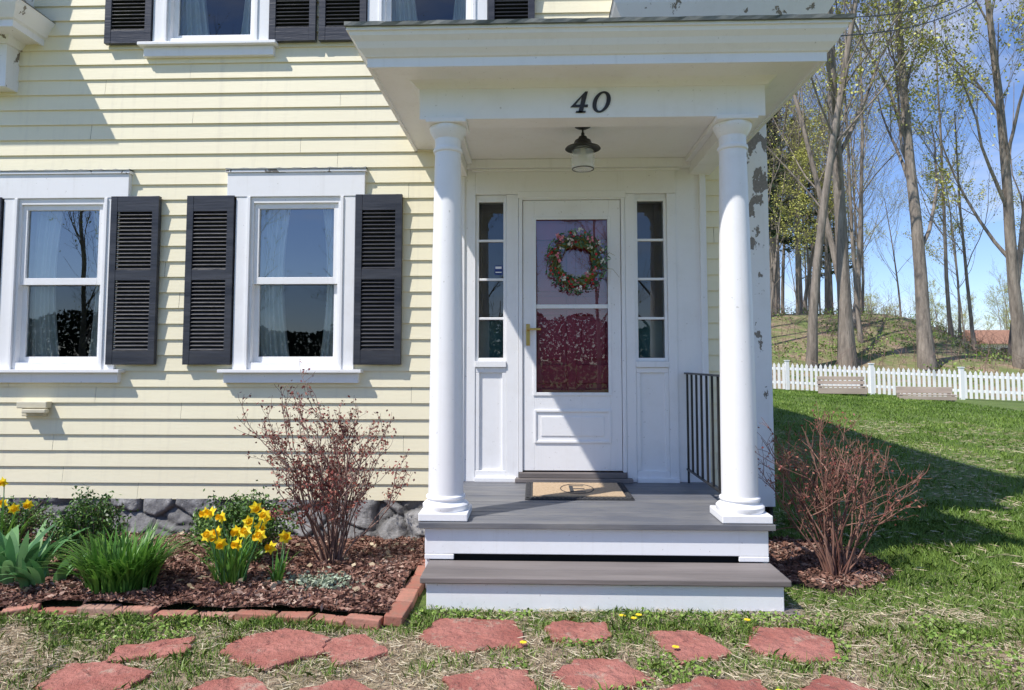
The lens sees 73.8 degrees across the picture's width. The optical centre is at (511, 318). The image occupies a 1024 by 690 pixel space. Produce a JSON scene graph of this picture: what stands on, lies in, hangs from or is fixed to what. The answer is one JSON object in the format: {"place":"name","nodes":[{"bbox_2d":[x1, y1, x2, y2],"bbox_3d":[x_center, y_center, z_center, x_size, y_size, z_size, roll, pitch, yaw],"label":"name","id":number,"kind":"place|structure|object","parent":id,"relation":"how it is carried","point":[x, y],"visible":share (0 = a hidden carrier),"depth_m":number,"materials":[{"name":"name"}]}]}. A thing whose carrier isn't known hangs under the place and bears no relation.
{"place":"outdoors","nodes":[
{"label":"outdoors","id":0,"kind":"place"},
{"bbox_2d":[0,314,1023,689],"bbox_3d":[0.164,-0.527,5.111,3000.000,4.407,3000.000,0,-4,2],"label":"ground","id":1,"kind":"structure","parent":0,"point":[908,356],"depth_m":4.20,"materials":[{"name":"green plant"}]},
{"bbox_2d":[26,211,181,417],"bbox_3d":[-3.407,-0.078,6.028,1.500,2.130,1.545,0,-4,2],"label":"room","id":2,"kind":"object","parent":1,"relation":"on","point":[77,256],"depth_m":6.49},
{"bbox_3d":[-3.432,-0.126,5.263,1.500,2.130,0.018,0,-4,2],"label":"inner jamb","id":3,"kind":"object","parent":2,"relation":"attached to","visible":0},
{"bbox_2d":[27,211,64,356],"bbox_3d":[-3.632,-0.248,5.317,0.298,1.280,0.060,0,-4,2],"label":"curtain","id":4,"kind":"object","parent":3,"relation":"hanging from","point":[45,229],"visible":0.8,"depth_m":5.31,"materials":[{"name":"fabric"}]},
{"bbox_2d":[88,211,99,356],"bbox_3d":[-3.184,-0.249,5.301,0.205,1.280,0.056,0,-4,-1],"label":"curtain","id":5,"kind":"object","parent":3,"relation":"hanging from","point":[93,346],"visible":0.2,"depth_m":5.28,"materials":[{"name":"fabric"}]},
{"bbox_2d":[0,531,424,613],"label":"mulch bed","id":6,"kind":"object","parent":1,"relation":"on","point":[386,566],"visible":0.45,"depth_m":3.63,"materials":[{"name":"brown wood"}]},
{"bbox_2d":[0,477,36,544],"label":"daffodil clump","id":7,"kind":"object","parent":6,"relation":"on","point":[14,508],"visible":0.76,"depth_m":4.33,"materials":[{"name":"yellow plant"}]},
{"bbox_2d":[0,495,61,543],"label":"green shrub","id":8,"kind":"object","parent":6,"relation":"on","point":[37,521],"visible":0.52,"depth_m":4.53,"materials":[{"name":"green plant"}]},
{"bbox_2d":[0,519,97,588],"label":"tulip plant","id":9,"kind":"object","parent":6,"relation":"on","point":[22,563],"visible":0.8,"depth_m":3.65,"materials":[{"name":"green plant"}]},
{"bbox_2d":[40,486,138,562],"bbox_3d":[-2.537,1.262,4.113,0.486,0.520,0.472,0,-4,2],"label":"boxwood shrub","id":10,"kind":"object","parent":6,"relation":"on","point":[97,514],"visible":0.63,"depth_m":4.04,"materials":[{"name":"green plant"}]},
{"bbox_2d":[39,520,199,595],"bbox_3d":[-2.074,1.266,3.612,0.825,0.341,0.823,0,-4,2],"label":"daylily clump","id":11,"kind":"object","parent":6,"relation":"on","point":[133,566],"visible":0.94,"depth_m":3.53,"materials":[{"name":"green plant"}]},
{"bbox_2d":[184,501,270,587],"bbox_3d":[-1.552,1.215,3.653,0.543,0.452,0.467,0,-4,2],"label":"daffodil clump","id":12,"kind":"object","parent":6,"relation":"on","point":[231,565],"visible":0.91,"depth_m":3.62,"materials":[{"name":"yellow plant"}]},
{"bbox_2d":[182,480,300,562],"bbox_3d":[-1.668,1.276,4.224,0.726,0.506,0.687,-2,-4,33],"label":"evergreen shrub","id":13,"kind":"object","parent":6,"relation":"on","point":[239,509],"visible":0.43,"depth_m":4.14,"materials":[{"name":"green plant"}]},
{"bbox_2d":[264,530,295,582],"bbox_3d":[-1.247,1.292,3.656,0.186,0.298,0.262,-2,-4,24],"label":"daffodil clump","id":14,"kind":"object","parent":6,"relation":"on","point":[285,538],"visible":0.83,"depth_m":3.65,"materials":[{"name":"green plant"}]},
{"bbox_2d":[267,566,368,592],"bbox_3d":[-1.049,1.403,3.651,0.570,0.089,0.320,0,-4,2],"label":"lambs ear plant","id":15,"kind":"object","parent":6,"relation":"on","point":[310,581],"visible":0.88,"depth_m":3.62,"materials":[{"name":"plant"}]},
{"bbox_2d":[234,359,415,561],"bbox_3d":[-1.166,0.879,4.206,1.031,1.255,1.010,2,-4,-24],"label":"red leafed shrub","id":16,"kind":"object","parent":6,"relation":"on","point":[335,473],"visible":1,"depth_m":4.13,"materials":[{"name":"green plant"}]},
{"bbox_2d":[0,497,424,539],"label":"stone foundation","id":17,"kind":"object","parent":1,"relation":"on","point":[398,519],"visible":0.23,"depth_m":5.02,"materials":[{"name":"grey stone"}]},
{"bbox_2d":[0,0,720,500],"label":"front siding","id":18,"kind":"object","parent":17,"relation":"on","point":[132,434],"visible":0.57,"depth_m":5.17,"materials":[{"name":"yellow wood"}]},
{"bbox_2d":[0,197,3,282],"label":"shutter","id":19,"kind":"object","parent":18,"relation":"attached to","point":[1,216],"visible":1,"depth_m":5.21,"materials":[{"name":"black paint"}]},
{"bbox_2d":[0,0,34,91],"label":"cornice core","id":20,"kind":"object","parent":18,"relation":"attached to","point":[5,88],"visible":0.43,"depth_m":5.28,"materials":[{"name":"white wood"}]},
{"bbox_2d":[0,0,54,91],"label":"cornice mould","id":21,"kind":"object","parent":20,"relation":"attached to","point":[23,24],"visible":1,"depth_m":5.19,"materials":[{"name":"white wood"}]},
{"bbox_2d":[22,0,53,22],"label":"roof","id":22,"kind":"structure","parent":20,"relation":"on","point":[36,10],"depth_m":5.19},
{"bbox_2d":[16,401,51,415],"bbox_3d":[-3.576,0.675,5.100,0.240,0.110,0.088,0,-4,2],"label":"wall vent","id":23,"kind":"object","parent":18,"relation":"attached to","point":[34,408],"depth_m":5.08,"materials":[{"name":"beige plastic"}]},
{"bbox_2d":[0,174,131,382],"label":"casing","id":24,"kind":"object","parent":18,"relation":"attached to","point":[14,189],"visible":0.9,"depth_m":5.18,"materials":[{"name":"white paint"}]},
{"bbox_2d":[0,171,133,368],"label":"window","id":25,"kind":"structure","parent":24,"relation":"in","point":[20,359],"depth_m":5.20,"materials":[{"name":"paint"}]},
{"bbox_2d":[0,169,133,171],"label":"head flashing","id":26,"kind":"object","parent":18,"relation":"attached to","point":[69,170],"visible":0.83,"depth_m":5.21,"materials":[{"name":"grey metal"}]},
{"bbox_2d":[104,0,153,45],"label":"shutter","id":27,"kind":"object","parent":18,"relation":"attached to","point":[128,22],"visible":0.98,"depth_m":5.27,"materials":[{"name":"black paint"}]},
{"bbox_2d":[105,196,161,364],"bbox_3d":[-2.856,-0.291,5.151,0.370,1.275,0.038,0,-4,2],"label":"shutter","id":28,"kind":"object","parent":18,"relation":"attached to","point":[135,274],"visible":1,"depth_m":5.14,"materials":[{"name":"black paint"}]},
{"bbox_2d":[137,0,278,58],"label":"casing","id":29,"kind":"object","parent":18,"relation":"attached to","point":[160,46],"visible":1,"depth_m":5.24,"materials":[{"name":"white paint"}]},
{"bbox_2d":[167,0,254,40],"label":"window","id":30,"kind":"structure","parent":29,"relation":"in","point":[173,19],"depth_m":5.31,"materials":[{"name":"white paint"}]},
{"bbox_2d":[182,195,235,364],"bbox_3d":[-2.276,-0.292,5.132,0.360,1.275,0.038,0,-4,2],"label":"shutter","id":31,"kind":"object","parent":18,"relation":"attached to","point":[209,285],"visible":1,"depth_m":5.12,"materials":[{"name":"black paint"}]},
{"bbox_2d":[217,172,365,382],"bbox_3d":[-1.641,-0.313,5.123,1.070,1.585,0.125,0,-4,2],"label":"casing","id":32,"kind":"object","parent":18,"relation":"attached to","point":[244,188],"visible":0.94,"depth_m":5.12,"materials":[{"name":"white paint"}]},
{"bbox_2d":[226,168,367,368],"bbox_3d":[-1.630,-0.373,5.154,1.070,1.508,0.112,0,-4,2],"label":"window","id":33,"kind":"structure","parent":32,"relation":"in","point":[256,282],"depth_m":5.14,"materials":[{"name":"paint"}]},
{"bbox_2d":[269,0,316,42],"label":"shutter","id":34,"kind":"object","parent":18,"relation":"attached to","point":[292,21],"visible":0.97,"depth_m":5.23,"materials":[{"name":"black paint"}]},
{"bbox_2d":[225,167,367,169],"bbox_3d":[-1.631,-1.134,5.173,1.070,0.014,0.069,0,-4,2],"label":"head flashing","id":35,"kind":"object","parent":18,"relation":"attached to","point":[297,168],"visible":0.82,"depth_m":5.15,"materials":[{"name":"grey metal"}]},
{"bbox_2d":[318,0,367,41],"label":"shutter","id":36,"kind":"object","parent":18,"relation":"attached to","point":[334,15],"visible":0.85,"depth_m":5.22,"materials":[{"name":"black paint"}]},
{"bbox_2d":[353,194,402,364],"bbox_3d":[-0.997,-0.295,5.091,0.350,1.275,0.038,0,-4,2],"label":"shutter","id":37,"kind":"object","parent":18,"relation":"attached to","point":[378,281],"visible":1,"depth_m":5.08,"materials":[{"name":"black paint"}]},
{"bbox_2d":[367,0,487,20],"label":"casing","id":38,"kind":"object","parent":18,"relation":"attached to","point":[480,10],"visible":0.05,"depth_m":5.21,"materials":[{"name":"white paint"}]},
{"bbox_2d":[382,0,472,20],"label":"window","id":39,"kind":"structure","parent":38,"relation":"in","point":[386,10],"depth_m":5.26,"materials":[{"name":"white paint"}]},
{"bbox_2d":[488,0,534,19],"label":"shutter","id":40,"kind":"object","parent":18,"relation":"attached to","point":[511,9],"visible":0.53,"depth_m":5.18,"materials":[{"name":"black paint"}]},
{"bbox_2d":[0,557,424,629],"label":"brick edging","id":41,"kind":"object","parent":1,"relation":"on","point":[403,604],"visible":0.63,"depth_m":3.32,"materials":[{"name":"red brick"}]},
{"bbox_2d":[192,0,337,162],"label":"room","id":42,"kind":"object","parent":1,"relation":"on","point":[225,17],"depth_m":6.97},
{"bbox_3d":[-2.318,-2.596,5.384,1.510,2.075,0.018,0,-4,2],"label":"inner jamb","id":43,"kind":"object","parent":42,"relation":"attached to","visible":0},
{"bbox_2d":[180,0,209,35],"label":"curtain","id":44,"kind":"object","parent":43,"relation":"hanging from","point":[194,18],"visible":0.49,"depth_m":5.41,"materials":[{"name":"fabric"}]},
{"bbox_2d":[241,0,250,34],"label":"curtain","id":45,"kind":"object","parent":43,"relation":"hanging from","point":[246,26],"visible":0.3,"depth_m":5.39,"materials":[{"name":"fabric"}]},
{"bbox_2d":[284,193,411,437],"bbox_3d":[-1.603,-0.082,5.970,1.510,2.130,1.545,0,-4,2],"label":"room","id":46,"kind":"object","parent":1,"relation":"on","point":[305,256],"depth_m":6.78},
{"bbox_3d":[-1.628,-0.130,5.205,1.510,2.130,0.018,0,-4,2],"label":"inner jamb","id":47,"kind":"object","parent":46,"relation":"attached to","visible":0},
{"bbox_2d":[259,209,290,356],"bbox_3d":[-1.833,-0.252,5.259,0.298,1.280,0.059,0,-4,2],"label":"curtain","id":48,"kind":"object","parent":47,"relation":"hanging from","point":[273,330],"visible":0.74,"depth_m":5.26,"materials":[{"name":"fabric"}]},
{"bbox_2d":[320,209,336,356],"bbox_3d":[-1.375,-0.253,5.244,0.205,1.280,0.059,0,-4,2],"label":"curtain","id":49,"kind":"object","parent":47,"relation":"hanging from","point":[327,346],"visible":0.4,"depth_m":5.24,"materials":[{"name":"fabric"}]},
{"bbox_2d":[415,0,454,20],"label":"room","id":50,"kind":"object","parent":1,"relation":"on","point":[434,9],"depth_m":6.91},
{"bbox_3d":[-0.643,-2.600,5.330,1.520,2.075,0.018,0,-4,2],"label":"inner jamb","id":51,"kind":"object","parent":50,"relation":"attached to","visible":0},
{"bbox_2d":[392,0,417,20],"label":"curtain","id":52,"kind":"object","parent":51,"relation":"hanging from","point":[403,10],"visible":0.36,"depth_m":5.36,"materials":[{"name":"fabric"}]},
{"bbox_2d":[453,0,465,19],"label":"curtain","id":53,"kind":"object","parent":51,"relation":"hanging from","point":[459,10],"visible":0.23,"depth_m":5.35,"materials":[{"name":"fabric"}]},
{"bbox_2d":[0,618,875,689],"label":"flagstone path","id":54,"kind":"structure","parent":1,"relation":"on","point":[287,646],"depth_m":2.87,"materials":[{"name":"red stone"}]},
{"bbox_2d":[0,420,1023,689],"bbox_3d":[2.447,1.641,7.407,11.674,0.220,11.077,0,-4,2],"label":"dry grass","id":55,"kind":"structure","parent":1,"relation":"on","point":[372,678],"depth_m":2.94,"materials":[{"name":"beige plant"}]},
{"bbox_2d":[520,613,780,689],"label":"dandelion flowers","id":56,"kind":"object","parent":55,"relation":"on","point":[638,614],"visible":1,"depth_m":3.20,"materials":[{"name":"yellow plant"}]},
{"bbox_2d":[344,13,854,616],"bbox_3d":[0.473,-0.159,4.521,2.655,3.450,2.110,0,-4,2],"label":"front porch","id":57,"kind":"object","parent":1,"relation":"on","point":[536,375],"visible":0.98,"depth_m":3.91,"materials":[{"name":"paint"}]},
{"bbox_2d":[543,227,615,293],"bbox_3d":[0.505,-0.419,4.974,0.556,0.489,0.147,0,-4,2],"label":"door wreath","id":58,"kind":"object","parent":57,"relation":"attached to","point":[560,275],"depth_m":4.98,"materials":[{"name":"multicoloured plant"}]},
{"bbox_2d":[525,482,634,499],"bbox_3d":[0.435,1.149,4.580,0.690,0.022,0.570,0,-4,2],"label":"doormat","id":59,"kind":"object","parent":57,"relation":"on","point":[573,491],"visible":1,"depth_m":4.48,"materials":[{"name":"fabric"}]},
{"bbox_2d":[565,127,600,172],"bbox_3d":[0.450,-1.085,4.335,0.226,0.295,0.226,0,-4,2],"label":"porch lantern","id":60,"kind":"object","parent":57,"relation":"hanging from","point":[582,145],"visible":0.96,"depth_m":4.32,"materials":[{"name":"black metal"}]},
{"bbox_2d":[571,91,610,112],"bbox_3d":[0.448,-1.234,3.889,0.229,0.122,0.008,0,-4,2],"label":"house number","id":61,"kind":"object","parent":57,"relation":"attached to","point":[582,105],"visible":1,"depth_m":3.88,"materials":[{"name":"black metal"}]},
{"bbox_2d":[684,372,720,493],"bbox_3d":[1.256,0.756,4.443,0.034,0.793,1.040,0,-4,2],"label":"iron railing","id":62,"kind":"object","parent":57,"relation":"on","point":[707,482],"visible":0.84,"depth_m":4.50,"materials":[{"name":"black metal"}]},
{"bbox_2d":[717,468,772,533],"bbox_3d":[1.969,1.692,7.934,0.079,0.390,6.030,0,-4,2],"label":"stone foundation side","id":63,"kind":"object","parent":1,"relation":"on","point":[770,510],"visible":0.01,"depth_m":4.97,"materials":[{"name":"grey stone"}]},
{"bbox_2d":[766,121,791,238],"bbox_3d":[12.200,-5.837,34.156,4.130,11.880,3.174,0,-4,-2],"label":"pine tree","id":64,"kind":"object","parent":1,"relation":"on","point":[773,233],"visible":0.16,"depth_m":33.84,"materials":[{"name":"green plant"}]},
{"bbox_2d":[767,104,815,312],"bbox_3d":[15.088,-6.527,39.068,4.589,13.200,3.526,0,-4,-2],"label":"pine tree","id":65,"kind":"object","parent":1,"relation":"on","point":[787,240],"visible":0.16,"depth_m":38.82,"materials":[{"name":"green plant"}]},
{"bbox_2d":[769,112,829,305],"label":"pine tree","id":66,"kind":"object","parent":1,"relation":"on","point":[788,249],"visible":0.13,"depth_m":43.69,"materials":[{"name":"green plant"}]},
{"bbox_2d":[802,182,852,313],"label":"pine tree","id":67,"kind":"object","parent":1,"relation":"on","point":[831,268],"visible":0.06,"depth_m":50.46,"materials":[{"name":"green plant"}]},
{"bbox_2d":[768,535,894,594],"bbox_3d":[1.836,1.479,4.192,0.895,0.075,1.102,0,-4,2],"label":"mulch bed","id":68,"kind":"object","parent":1,"relation":"on","point":[796,561],"visible":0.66,"depth_m":4.01,"materials":[{"name":"brown wood"}]},
{"bbox_2d":[756,402,931,575],"bbox_3d":[1.844,0.977,3.905,1.039,0.992,0.940,0,-4,2],"label":"bare rose shrub","id":69,"kind":"object","parent":68,"relation":"on","point":[830,565],"visible":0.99,"depth_m":3.93,"materials":[{"name":"red plant"}]},
{"bbox_2d":[817,376,866,395],"bbox_3d":[9.476,1.941,19.633,1.250,0.548,0.480,-1,-4,18],"label":"wooden garden bench","id":70,"kind":"object","parent":1,"relation":"on","point":[862,390],"visible":0.9,"depth_m":19.61,"materials":[{"name":"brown wood"}]},
{"bbox_2d":[766,0,934,358],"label":"tall tree","id":71,"kind":"object","parent":1,"relation":"on","point":[828,229],"visible":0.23,"depth_m":27.91,"materials":[{"name":"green plant"}]},
{"bbox_2d":[808,0,944,368],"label":"tall tree","id":72,"kind":"object","parent":1,"relation":"on","point":[846,339],"visible":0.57,"depth_m":25.65,"materials":[{"name":"brown plant"}]},
{"bbox_2d":[805,0,977,368],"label":"tall tree","id":73,"kind":"object","parent":1,"relation":"on","point":[812,345],"visible":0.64,"depth_m":25.12,"materials":[{"name":"green plant"}]},
{"bbox_2d":[766,0,1023,359],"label":"woodland","id":74,"kind":"object","parent":1,"relation":"on","point":[855,237],"visible":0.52,"depth_m":34.77,"materials":[{"name":"brown plant"}]},
{"bbox_2d":[771,289,1023,387],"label":"brush undergrowth","id":75,"kind":"object","parent":1,"relation":"on","point":[991,354],"visible":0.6,"depth_m":28.84,"materials":[{"name":"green plant"}]},
{"bbox_2d":[772,360,1023,400],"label":"white picket fence","id":76,"kind":"object","parent":1,"relation":"on","point":[872,386],"visible":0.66,"depth_m":20.51,"materials":[{"name":"paint"}]},
{"bbox_2d":[832,0,1018,371],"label":"tall tree","id":77,"kind":"object","parent":1,"relation":"on","point":[924,339],"visible":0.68,"depth_m":26.85,"materials":[{"name":"brown plant"}]},
{"bbox_2d":[896,386,956,401],"bbox_3d":[11.190,2.045,18.468,1.350,0.385,0.480,-1,-4,18],"label":"wooden garden bench","id":78,"kind":"object","parent":1,"relation":"on","point":[943,393],"visible":0.82,"depth_m":18.45,"materials":[{"name":"brown wood"}]},
{"bbox_2d":[850,252,1023,335],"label":"distant tree line","id":79,"kind":"object","parent":1,"relation":"on","point":[1004,315],"visible":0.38,"depth_m":102.41,"materials":[{"name":"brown plant"}]},
{"bbox_2d":[855,0,1023,368],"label":"tall tree","id":80,"kind":"object","parent":1,"relation":"on","point":[1009,252],"visible":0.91,"depth_m":25.91,"materials":[{"name":"brown plant"}]},
{"bbox_2d":[977,344,1007,352],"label":"walls","id":81,"kind":"structure","parent":1,"relation":"on","point":[999,345],"depth_m":81.20,"materials":[{"name":"yellow"}]},
{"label":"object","id":82,"kind":"object","parent":1,"relation":"on","visible":0},
{"bbox_2d":[746,124,774,506],"bbox_3d":[1.813,-1.315,5.162,0.167,5.360,0.172,0,-4,2],"label":"corner board","id":83,"kind":"object","parent":82,"relation":"on","point":[756,151],"visible":0.47,"depth_m":5.00,"materials":[{"name":"white paint"}]},
{"bbox_2d":[609,0,834,17],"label":"cornice mould","id":84,"kind":"object","parent":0,"point":[648,8],"visible":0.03,"depth_m":4.51,"materials":[{"name":"white wood"}]},
{"bbox_2d":[769,0,1023,331],"label":"sky","id":85,"kind":"structure","parent":0,"point":[986,252],"materials":[{"name":"blue"}]},
{"bbox_2d":[841,0,976,35],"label":"power line","id":86,"kind":"object","parent":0,"point":[903,12],"visible":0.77,"depth_m":20.57,"materials":[{"name":"black metal"}]},
{"bbox_2d":[957,330,1009,343],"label":"roof","id":87,"kind":"structure","parent":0,"point":[997,333],"depth_m":83.16,"materials":[{"name":"red"}]}
]}

